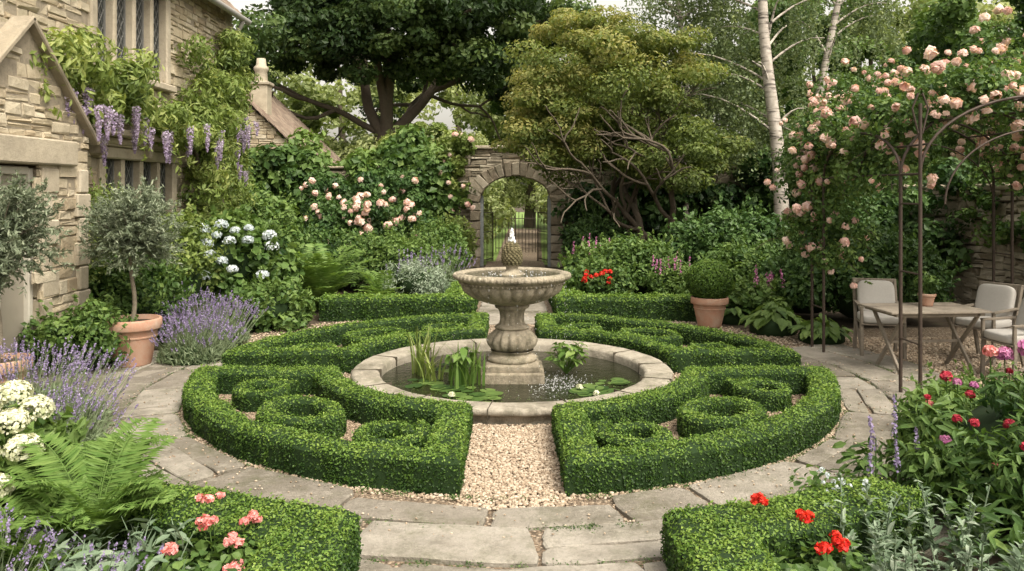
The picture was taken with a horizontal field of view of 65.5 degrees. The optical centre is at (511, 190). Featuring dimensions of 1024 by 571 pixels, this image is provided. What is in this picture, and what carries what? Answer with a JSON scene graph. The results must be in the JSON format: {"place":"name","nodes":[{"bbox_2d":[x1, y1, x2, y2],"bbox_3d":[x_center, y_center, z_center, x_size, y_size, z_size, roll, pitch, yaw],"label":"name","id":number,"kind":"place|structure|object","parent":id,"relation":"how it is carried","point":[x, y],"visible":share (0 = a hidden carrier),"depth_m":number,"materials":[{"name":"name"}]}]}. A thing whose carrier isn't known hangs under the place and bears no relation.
{"place":"outdoors","nodes":[
{"label":"outdoors","id":0,"kind":"place"},
{"bbox_2d":[282,215,389,290],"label":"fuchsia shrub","id":1,"kind":"object","parent":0,"point":[324,236],"visible":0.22,"depth_m":17.20,"materials":[{"name":"green plant"}]},
{"bbox_2d":[351,338,672,425],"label":"pond","id":2,"kind":"structure","parent":0,"point":[639,371],"depth_m":8.70,"materials":[{"name":"stone"}]},
{"bbox_2d":[403,323,468,382],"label":"pond iris","id":3,"kind":"object","parent":2,"relation":"in","point":[418,364],"visible":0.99,"depth_m":8.91,"materials":[{"name":"green plant"}]},
{"bbox_2d":[445,340,484,390],"bbox_3d":[-0.510,1.848,8.467,0.447,0.469,0.568,0,0,0],"label":"pond arrowhead","id":4,"kind":"object","parent":2,"relation":"in","point":[459,374],"visible":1,"depth_m":8.48,"materials":[{"name":"green plant"}]},
{"bbox_2d":[392,361,630,401],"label":"water lily","id":5,"kind":"object","parent":2,"relation":"on","point":[493,394],"visible":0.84,"depth_m":8.28,"materials":[{"name":"green plant"}]},
{"bbox_2d":[453,228,604,399],"bbox_3d":[0.255,1.254,8.739,1.934,1.692,1.324,0,0,32],"label":"stone fountain","id":6,"kind":"object","parent":2,"relation":"on","point":[511,290],"visible":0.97,"depth_m":8.64,"materials":[{"name":"beige stone"}]},
{"bbox_2d":[544,341,589,373],"bbox_3d":[0.626,1.891,9.060,0.528,0.384,0.514,0,0,-28],"label":"pond marigold","id":7,"kind":"object","parent":2,"relation":"in","point":[563,354],"visible":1,"depth_m":9.00,"materials":[{"name":"green plant"}]},
{"bbox_2d":[26,301,1000,570],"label":"paving","id":8,"kind":"structure","parent":0,"point":[474,541],"depth_m":5.47,"materials":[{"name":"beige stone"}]},
{"bbox_2d":[0,167,78,395],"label":"potted olive tree","id":9,"kind":"object","parent":8,"relation":"on","point":[19,235],"visible":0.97,"depth_m":7.53,"materials":[{"name":"green plant"}]},
{"bbox_2d":[0,380,104,522],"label":"hydrangea","id":10,"kind":"object","parent":8,"relation":"on","point":[19,423],"visible":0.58,"depth_m":4.79,"materials":[{"name":"white plant"}]},
{"bbox_2d":[12,289,138,373],"bbox_3d":[-5.122,1.629,9.298,1.484,1.040,1.493,0,0,0],"label":"laurel shrub","id":11,"kind":"object","parent":8,"relation":"on","point":[88,322],"visible":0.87,"depth_m":9.03,"materials":[{"name":"green plant"}]},
{"bbox_2d":[75,173,193,367],"bbox_3d":[-4.652,0.931,9.613,1.348,2.338,1.392,0,0,0],"label":"potted olive tree","id":12,"kind":"object","parent":8,"relation":"on","point":[127,224],"visible":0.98,"depth_m":9.43,"materials":[{"name":"green plant"}]},
{"bbox_2d":[181,361,473,495],"bbox_3d":[-1.751,1.978,7.149,4.271,0.348,1.866,0,0,45],"label":"box hedge parterre","id":13,"kind":"object","parent":8,"relation":"on","point":[400,442],"visible":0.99,"depth_m":6.57,"materials":[{"name":"green plant"}]},
{"bbox_2d":[221,310,489,373],"bbox_3d":[-1.756,1.976,10.658,4.293,0.352,1.862,0,0,-45],"label":"box hedge parterre","id":14,"kind":"object","parent":8,"relation":"on","point":[360,341],"visible":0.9,"depth_m":10.30,"materials":[{"name":"green plant"}]},
{"bbox_2d":[50,362,1003,569],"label":"joint moss","id":15,"kind":"object","parent":8,"relation":"on","point":[452,495],"visible":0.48,"depth_m":5.54,"materials":[{"name":"green plant"}]},
{"bbox_2d":[108,313,1023,537],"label":"gravel stones","id":16,"kind":"object","parent":8,"relation":"on","point":[502,450],"visible":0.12,"depth_m":6.38,"materials":[{"name":"beige gravel"}]},
{"bbox_2d":[534,311,801,373],"bbox_3d":[1.753,1.977,10.654,1.863,0.352,4.272,0,0,-45],"label":"box hedge parterre","id":17,"kind":"object","parent":8,"relation":"on","point":[664,341],"visible":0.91,"depth_m":10.33,"materials":[{"name":"green plant"}]},
{"bbox_2d":[550,362,842,496],"bbox_3d":[1.754,1.979,7.150,4.270,0.353,1.859,0,0,-45],"label":"box hedge parterre","id":18,"kind":"object","parent":8,"relation":"on","point":[624,443],"visible":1,"depth_m":6.56,"materials":[{"name":"green plant"}]},
{"bbox_2d":[685,258,733,327],"bbox_3d":[3.100,1.587,12.502,0.750,1.065,0.742,0,0,0],"label":"potted box ball","id":19,"kind":"object","parent":8,"relation":"on","point":[709,284],"visible":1,"depth_m":12.29,"materials":[{"name":"plant"}]},
{"bbox_2d":[750,3,1023,392],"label":"rose arbour","id":20,"kind":"object","parent":8,"relation":"on","point":[957,91],"visible":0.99,"depth_m":9.75,"materials":[{"name":"plant"}]},
{"bbox_2d":[484,212,547,264],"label":"lawn","id":21,"kind":"structure","parent":0,"point":[500,236],"depth_m":35.60,"materials":[{"name":"green plant"}]},
{"bbox_2d":[246,58,341,163],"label":"stone outbuilding","id":22,"kind":"structure","parent":21,"relation":"on","point":[273,115],"depth_m":23.95,"materials":[{"name":"stone"}]},
{"bbox_2d":[277,99,347,149],"bbox_3d":[-9.336,-0.939,34.301,4.644,6.172,3.856,0,0,-43],"label":"hazel tree","id":23,"kind":"object","parent":21,"relation":"on","point":[313,125],"visible":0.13,"depth_m":34.06,"materials":[{"name":"green plant"}]},
{"bbox_2d":[232,0,598,144],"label":"oak tree","id":24,"kind":"object","parent":21,"relation":"on","point":[439,41],"visible":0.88,"depth_m":28.01,"materials":[{"name":"green plant"}]},
{"bbox_2d":[377,121,454,155],"bbox_3d":[-3.099,-0.139,27.129,3.483,4.568,3.252,0,0,0],"label":"lime tree","id":25,"kind":"object","parent":21,"relation":"on","point":[435,126],"visible":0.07,"depth_m":26.82,"materials":[{"name":"green plant"}]},
{"bbox_2d":[489,5,633,167],"bbox_3d":[2.347,-3.062,34.857,7.001,10.418,4.780,0,0,12],"label":"ash tree","id":26,"kind":"object","parent":21,"relation":"on","point":[495,107],"visible":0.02,"depth_m":35.16,"materials":[{"name":"green plant"}]},
{"bbox_2d":[282,125,978,243],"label":"background shrubs","id":27,"kind":"object","parent":21,"relation":"on","point":[502,199],"visible":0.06,"depth_m":29.03,"materials":[{"name":"plant"}]},
{"bbox_2d":[705,0,887,149],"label":"lime tree","id":28,"kind":"object","parent":21,"relation":"on","point":[783,19],"visible":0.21,"depth_m":27.22,"materials":[{"name":"green plant"}]},
{"bbox_2d":[55,198,1022,570],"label":"ground","id":29,"kind":"structure","parent":0,"point":[839,318],"depth_m":12.90,"materials":[{"name":"soil"}]},
{"bbox_2d":[0,501,46,570],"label":"hydrangea","id":30,"kind":"object","parent":29,"relation":"on","point":[38,537],"visible":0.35,"depth_m":4.17,"materials":[{"name":"green plant"}]},
{"bbox_2d":[0,503,85,570],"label":"lavender","id":31,"kind":"object","parent":29,"relation":"on","point":[28,537],"visible":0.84,"depth_m":3.98,"materials":[{"name":"purple plant"}]},
{"bbox_2d":[0,480,94,570],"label":"fern","id":32,"kind":"object","parent":29,"relation":"on","point":[62,516],"visible":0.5,"depth_m":4.28,"materials":[{"name":"green plant"}]},
{"bbox_2d":[0,335,136,435],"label":"lavender","id":33,"kind":"object","parent":29,"relation":"on","point":[73,380],"visible":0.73,"depth_m":6.86,"materials":[{"name":"purple plant"}]},
{"bbox_2d":[15,378,138,449],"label":"lavender","id":34,"kind":"object","parent":29,"relation":"on","point":[92,431],"visible":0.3,"depth_m":6.21,"materials":[{"name":"purple plant"}]},
{"bbox_2d":[6,532,163,570],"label":"salvia","id":35,"kind":"object","parent":29,"relation":"on","point":[118,557],"visible":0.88,"depth_m":3.78,"materials":[{"name":"plant"}]},
{"bbox_2d":[0,416,180,556],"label":"fern","id":36,"kind":"object","parent":29,"relation":"on","point":[105,472],"visible":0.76,"depth_m":4.60,"materials":[{"name":"green plant"}]},
{"bbox_2d":[34,515,195,570],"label":"lambs ear","id":37,"kind":"object","parent":29,"relation":"on","point":[77,565],"visible":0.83,"depth_m":4.03},
{"bbox_2d":[0,0,251,375],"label":"stone house","id":38,"kind":"structure","parent":29,"relation":"on","point":[39,142],"depth_m":9.78,"materials":[{"name":"beige stone"}]},
{"bbox_2d":[87,167,125,282],"bbox_3d":[-5.450,0.431,10.580,0.766,1.512,1.375,0,0,0],"label":"jasmine","id":39,"kind":"object","parent":38,"relation":"attached to","point":[94,193],"visible":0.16,"depth_m":10.39,"materials":[{"name":"green plant"}]},
{"bbox_2d":[29,23,262,222],"bbox_3d":[-5.589,-0.594,12.808,1.438,5.467,8.528,0,0,0],"label":"wisteria","id":40,"kind":"object","parent":29,"relation":"on","point":[212,137],"visible":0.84,"depth_m":13.14,"materials":[{"name":"green plant"}]},
{"bbox_2d":[87,231,207,341],"bbox_3d":[-5.254,1.353,10.941,1.853,1.787,1.754,0,0,24],"label":"laurel shrub","id":41,"kind":"object","parent":29,"relation":"on","point":[154,289],"visible":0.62,"depth_m":10.54,"materials":[{"name":"green plant"}]},
{"bbox_2d":[103,561,236,570],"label":"geranium","id":42,"kind":"object","parent":29,"relation":"on","point":[106,567],"visible":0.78,"depth_m":3.85,"materials":[{"name":"green plant"}]},
{"bbox_2d":[152,195,229,309],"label":"variegated shrub","id":43,"kind":"object","parent":29,"relation":"on","point":[195,260],"visible":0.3,"depth_m":11.86,"materials":[{"name":"green plant"}]},
{"bbox_2d":[156,282,230,345],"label":"lavender","id":44,"kind":"object","parent":29,"relation":"on","point":[192,301],"visible":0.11,"depth_m":11.24,"materials":[{"name":"purple plant"}]},
{"bbox_2d":[149,306,246,366],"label":"lavender","id":45,"kind":"object","parent":29,"relation":"on","point":[190,349],"visible":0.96,"depth_m":9.72,"materials":[{"name":"purple plant"}]},
{"bbox_2d":[131,492,265,570],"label":"pink geranium","id":46,"kind":"object","parent":29,"relation":"on","point":[198,552],"visible":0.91,"depth_m":4.10,"materials":[{"name":"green plant"}]},
{"bbox_2d":[155,290,268,348],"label":"lavender","id":47,"kind":"object","parent":29,"relation":"on","point":[243,338],"visible":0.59,"depth_m":10.73,"materials":[{"name":"purple plant"}]},
{"bbox_2d":[103,472,363,570],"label":"box hedge","id":48,"kind":"object","parent":29,"relation":"on","point":[299,536],"visible":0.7,"depth_m":4.34,"materials":[{"name":"green plant"}]},
{"bbox_2d":[189,203,313,318],"bbox_3d":[-4.615,1.116,12.934,2.614,1.891,1.846,0,0,0],"label":"hydrangea","id":49,"kind":"object","parent":29,"relation":"on","point":[255,247],"visible":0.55,"depth_m":12.60,"materials":[{"name":"green plant"}]},
{"bbox_2d":[228,267,318,332],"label":"hydrangea","id":50,"kind":"object","parent":29,"relation":"on","point":[290,303],"visible":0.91,"depth_m":12.04,"materials":[{"name":"green plant"}]},
{"bbox_2d":[242,173,318,238],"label":"viburnum shrub","id":51,"kind":"object","parent":29,"relation":"on","point":[278,207],"visible":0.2,"depth_m":17.55,"materials":[{"name":"green plant"}]},
{"bbox_2d":[295,243,377,309],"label":"fern","id":52,"kind":"object","parent":29,"relation":"on","point":[327,275],"visible":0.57,"depth_m":13.79,"materials":[{"name":"green plant"}]},
{"bbox_2d":[299,191,433,244],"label":"climbing rose","id":53,"kind":"object","parent":29,"relation":"on","point":[364,215],"visible":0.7,"depth_m":18.94,"materials":[{"name":"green plant"}]},
{"bbox_2d":[354,270,407,294],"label":"fern","id":54,"kind":"object","parent":29,"relation":"on","point":[375,285],"visible":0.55,"depth_m":14.03,"materials":[{"name":"green plant"}]},
{"bbox_2d":[339,221,455,291],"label":"rose shrub","id":55,"kind":"object","parent":29,"relation":"on","point":[384,251],"visible":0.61,"depth_m":16.41,"materials":[{"name":"green plant"}]},
{"bbox_2d":[319,281,478,321],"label":"box hedge","id":56,"kind":"object","parent":29,"relation":"on","point":[364,306],"visible":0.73,"depth_m":12.99,"materials":[{"name":"green plant"}]},
{"bbox_2d":[377,247,452,294],"bbox_3d":[-1.721,1.509,14.335,1.194,1.002,1.179,0,0,42],"label":"artemisia","id":57,"kind":"object","parent":29,"relation":"on","point":[420,280],"visible":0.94,"depth_m":14.10,"materials":[{"name":"plant"}]},
{"bbox_2d":[391,210,472,271],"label":"laurel shrub","id":58,"kind":"object","parent":29,"relation":"on","point":[448,238],"visible":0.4,"depth_m":18.02,"materials":[{"name":"green plant"}]},
{"bbox_2d":[408,243,475,293],"bbox_3d":[-1.411,1.810,15.592,1.425,1.539,1.216,0,0,-27],"label":"catmint","id":59,"kind":"object","parent":29,"relation":"on","point":[448,272],"visible":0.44,"depth_m":15.52,"materials":[{"name":"plant"}]},
{"bbox_2d":[433,210,478,267],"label":"viburnum shrub","id":60,"kind":"object","parent":29,"relation":"on","point":[471,233],"visible":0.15,"depth_m":20.41,"materials":[{"name":"green plant"}]},
{"bbox_2d":[243,145,763,266],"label":"garden wall","id":61,"kind":"structure","parent":29,"relation":"on","point":[486,166],"depth_m":22.29,"materials":[{"name":"stone"}]},
{"bbox_2d":[235,139,463,237],"bbox_3d":[-5.194,0.063,21.999,7.726,3.055,1.453,0,0,0],"label":"climbing vine","id":62,"kind":"object","parent":61,"relation":"attached to","point":[285,165],"visible":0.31,"depth_m":21.71,"materials":[{"name":"green plant"}]},
{"bbox_2d":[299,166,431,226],"bbox_3d":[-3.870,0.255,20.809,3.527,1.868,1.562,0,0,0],"label":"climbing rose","id":63,"kind":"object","parent":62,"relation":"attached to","point":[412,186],"visible":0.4,"depth_m":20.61,"materials":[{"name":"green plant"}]},
{"bbox_2d":[283,124,445,165],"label":"ivy","id":64,"kind":"object","parent":61,"relation":"attached to","point":[411,134],"visible":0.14,"depth_m":22.93,"materials":[{"name":"green plant"}]},
{"bbox_2d":[428,129,476,211],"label":"climbing rose","id":65,"kind":"object","parent":61,"relation":"attached to","point":[460,144],"visible":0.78,"depth_m":21.86,"materials":[{"name":"green plant"}]},
{"bbox_2d":[480,196,493,266],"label":"iron gate","id":66,"kind":"structure","parent":61,"relation":"attached to","point":[482,232],"depth_m":23.01,"materials":[{"name":"black metal"}]},
{"bbox_2d":[537,196,550,266],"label":"iron gate","id":67,"kind":"structure","parent":61,"relation":"attached to","point":[548,232],"depth_m":23.01,"materials":[{"name":"black metal"}]},
{"bbox_2d":[551,150,801,241],"bbox_3d":[4.823,0.200,21.788,7.535,3.042,1.595,0,0,0],"label":"ivy","id":68,"kind":"object","parent":61,"relation":"attached to","point":[733,195],"visible":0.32,"depth_m":21.54,"materials":[{"name":"green plant"}]},
{"bbox_2d":[557,233,609,270],"bbox_3d":[1.655,1.486,16.424,1.428,1.251,1.488,0,0,-44],"label":"foxglove","id":69,"kind":"object","parent":29,"relation":"on","point":[582,249],"visible":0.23,"depth_m":16.29,"materials":[{"name":"green plant"}]},
{"bbox_2d":[557,199,629,258],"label":"viburnum shrub","id":70,"kind":"object","parent":29,"relation":"on","point":[585,227],"visible":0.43,"depth_m":19.50,"materials":[{"name":"green plant"}]},
{"bbox_2d":[562,251,638,293],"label":"geranium","id":71,"kind":"object","parent":29,"relation":"on","point":[596,278],"visible":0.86,"depth_m":14.13,"materials":[{"name":"green plant"}]},
{"bbox_2d":[489,4,755,240],"bbox_3d":[2.743,-1.179,19.645,6.628,6.697,6.390,0,0,0],"label":"japanese maple","id":72,"kind":"object","parent":29,"relation":"on","point":[631,144],"visible":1,"depth_m":18.29,"materials":[{"name":"green plant"}]},
{"bbox_2d":[548,281,696,321],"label":"box hedge","id":73,"kind":"object","parent":29,"relation":"on","point":[667,306],"visible":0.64,"depth_m":12.99,"materials":[{"name":"green plant"}]},
{"bbox_2d":[575,227,685,294],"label":"peony shrub","id":74,"kind":"object","parent":29,"relation":"on","point":[637,253],"visible":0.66,"depth_m":14.66,"materials":[{"name":"green plant"}]},
{"bbox_2d":[267,0,1023,227],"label":"background trees","id":75,"kind":"object","parent":29,"relation":"on","point":[309,87],"visible":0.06,"depth_m":44.04,"materials":[{"name":"green plant"}]},
{"bbox_2d":[642,251,691,294],"bbox_3d":[2.906,1.580,14.297,1.177,1.055,1.090,0,0,0],"label":"salvia","id":76,"kind":"object","parent":29,"relation":"on","point":[670,277],"visible":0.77,"depth_m":14.07,"materials":[{"name":"green plant"}]},
{"bbox_2d":[580,0,768,223],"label":"silver birch tree","id":77,"kind":"object","parent":29,"relation":"on","point":[660,3],"visible":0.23,"depth_m":21.94,"materials":[{"name":"green plant"}]},
{"bbox_2d":[660,192,791,267],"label":"shrub","id":78,"kind":"object","parent":29,"relation":"on","point":[718,226],"visible":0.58,"depth_m":16.09,"materials":[{"name":"green plant"}]},
{"bbox_2d":[722,295,750,324],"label":"hosta","id":79,"kind":"object","parent":29,"relation":"on","point":[734,315],"visible":0.48,"depth_m":12.66,"materials":[{"name":"green plant"}]},
{"bbox_2d":[692,233,788,294],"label":"laurel shrub","id":80,"kind":"object","parent":29,"relation":"on","point":[741,261],"visible":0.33,"depth_m":14.25,"materials":[{"name":"green plant"}]},
{"bbox_2d":[657,0,857,221],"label":"silver birch tree","id":81,"kind":"object","parent":29,"relation":"on","point":[767,86],"visible":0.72,"depth_m":19.90,"materials":[{"name":"green plant"}]},
{"bbox_2d":[726,265,799,314],"bbox_3d":[4.065,1.671,12.991,1.281,1.003,1.150,0,0,0],"label":"foxglove","id":82,"kind":"object","parent":29,"relation":"on","point":[754,294],"visible":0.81,"depth_m":12.73,"materials":[{"name":"green plant"}]},
{"bbox_2d":[738,301,804,336],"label":"hosta","id":83,"kind":"object","parent":29,"relation":"on","point":[774,319],"visible":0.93,"depth_m":11.70,"materials":[{"name":"green plant"}]},
{"bbox_2d":[747,239,840,314],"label":"laurel shrub","id":84,"kind":"object","parent":29,"relation":"on","point":[771,264],"visible":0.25,"depth_m":13.00,"materials":[{"name":"green plant"}]},
{"bbox_2d":[660,471,932,570],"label":"box hedge","id":85,"kind":"object","parent":29,"relation":"on","point":[731,535],"visible":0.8,"depth_m":4.37,"materials":[{"name":"green plant"}]},
{"bbox_2d":[720,0,909,201],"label":"silver birch tree","id":86,"kind":"object","parent":29,"relation":"on","point":[871,19],"visible":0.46,"depth_m":21.39,"materials":[{"name":"green plant"}]},
{"bbox_2d":[750,492,887,570],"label":"red geranium","id":87,"kind":"object","parent":29,"relation":"on","point":[826,561],"visible":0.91,"depth_m":4.11,"materials":[{"name":"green plant"}]},
{"bbox_2d":[788,313,852,344],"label":"hosta","id":88,"kind":"object","parent":29,"relation":"on","point":[834,335],"visible":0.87,"depth_m":11.00,"materials":[{"name":"green plant"}]},
{"bbox_2d":[787,464,899,494],"bbox_3d":[2.103,1.876,4.975,0.722,0.361,0.586,0,0,0],"label":"cranesbill","id":89,"kind":"object","parent":29,"relation":"on","point":[815,481],"visible":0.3,"depth_m":5.08,"materials":[{"name":"green plant"}]},
{"bbox_2d":[774,188,946,269],"bbox_3d":[6.758,0.904,15.601,3.505,2.240,2.673,0,0,0],"label":"camellia shrub","id":90,"kind":"object","parent":29,"relation":"on","point":[877,212],"visible":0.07,"depth_m":14.99,"materials":[{"name":"green plant"}]},
{"bbox_2d":[772,217,972,317],"bbox_3d":[5.669,1.229,12.826,2.987,1.660,1.888,0,0,0],"label":"laurel shrub","id":91,"kind":"object","parent":29,"relation":"on","point":[882,261],"visible":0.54,"depth_m":12.34,"materials":[{"name":"green plant"}]},
{"bbox_2d":[828,395,966,516],"bbox_3d":[2.537,1.692,5.249,0.842,0.734,0.736,0,0,0],"label":"salvia","id":92,"kind":"object","parent":29,"relation":"on","point":[869,464],"visible":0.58,"depth_m":5.19,"materials":[{"name":"green plant"}]},
{"bbox_2d":[824,472,1023,570],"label":"lambs ear","id":93,"kind":"object","parent":29,"relation":"on","point":[885,543],"visible":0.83,"depth_m":4.29},
{"bbox_2d":[873,0,1023,184],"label":"lime tree","id":94,"kind":"object","parent":29,"relation":"on","point":[948,21],"visible":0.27,"depth_m":24.01,"materials":[{"name":"green plant"}]},
{"bbox_2d":[879,339,1023,550],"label":"peony shrub","id":95,"kind":"object","parent":29,"relation":"on","point":[983,438],"visible":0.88,"depth_m":5.03,"materials":[{"name":"green plant"}]},
{"bbox_2d":[888,183,1023,313],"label":"garden wall","id":96,"kind":"structure","parent":29,"relation":"on","point":[966,288],"depth_m":13.88,"materials":[{"name":"stone"}]},
{"bbox_2d":[769,152,974,300],"bbox_3d":[7.629,0.668,17.887,1.703,3.062,7.955,0,0,0],"label":"ivy","id":97,"kind":"object","parent":96,"relation":"attached to","point":[937,231],"visible":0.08,"depth_m":14.43,"materials":[{"name":"green plant"}]},
{"bbox_2d":[945,161,1023,252],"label":"ivy","id":98,"kind":"object","parent":96,"relation":"attached to","point":[984,199],"visible":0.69,"depth_m":13.47,"materials":[{"name":"green plant"}]},
{"bbox_2d":[905,359,1018,413],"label":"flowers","id":99,"kind":"object","parent":29,"relation":"on","point":[967,380],"visible":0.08,"depth_m":6.75,"materials":[{"name":"pink plant"}]},
{"bbox_2d":[939,477,1023,570],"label":"peony shrub","id":100,"kind":"object","parent":29,"relation":"on","point":[988,512],"visible":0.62,"depth_m":4.32,"materials":[{"name":"green plant"}]},
{"bbox_2d":[228,0,1020,196],"label":"sky","id":101,"kind":"structure","parent":0,"point":[444,116],"materials":[{"name":"white"}]},
{"bbox_2d":[476,228,1021,384],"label":"gravel path","id":102,"kind":"structure","parent":0,"point":[529,258],"depth_m":12.28,"materials":[{"name":"beige gravel"}]},
{"bbox_2d":[495,211,535,251],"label":"garden gate","id":103,"kind":"structure","parent":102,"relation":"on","point":[522,218],"depth_m":26.99,"materials":[{"name":"metal"}]},
{"bbox_2d":[852,278,906,359],"bbox_3d":[4.764,1.645,10.355,0.550,0.954,0.652,0,0,14],"label":"garden chair","id":104,"kind":"object","parent":102,"relation":"on","point":[881,290],"visible":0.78,"depth_m":10.46,"materials":[{"name":"beige fabric"}]},
{"bbox_2d":[858,302,991,374],"bbox_3d":[4.850,1.750,9.399,1.200,0.760,0.744,0,0,-5],"label":"garden table","id":105,"kind":"object","parent":102,"relation":"on","point":[947,310],"visible":0.92,"depth_m":9.32,"materials":[{"name":"brown wood"}]},
{"bbox_2d":[909,269,942,306],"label":"potted plant","id":106,"kind":"object","parent":105,"relation":"on","point":[928,296],"visible":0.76,"depth_m":9.45,"materials":[{"name":"green plant"}]},
{"bbox_2d":[951,281,1023,365],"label":"garden chair","id":107,"kind":"object","parent":102,"relation":"on","point":[997,299],"visible":0.64,"depth_m":9.94,"materials":[{"name":"beige fabric"}]},
{"bbox_2d":[980,298,1023,380],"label":"garden chair","id":108,"kind":"object","parent":102,"relation":"on","point":[1011,337],"visible":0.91,"depth_m":9.02,"materials":[{"name":"beige fabric"}]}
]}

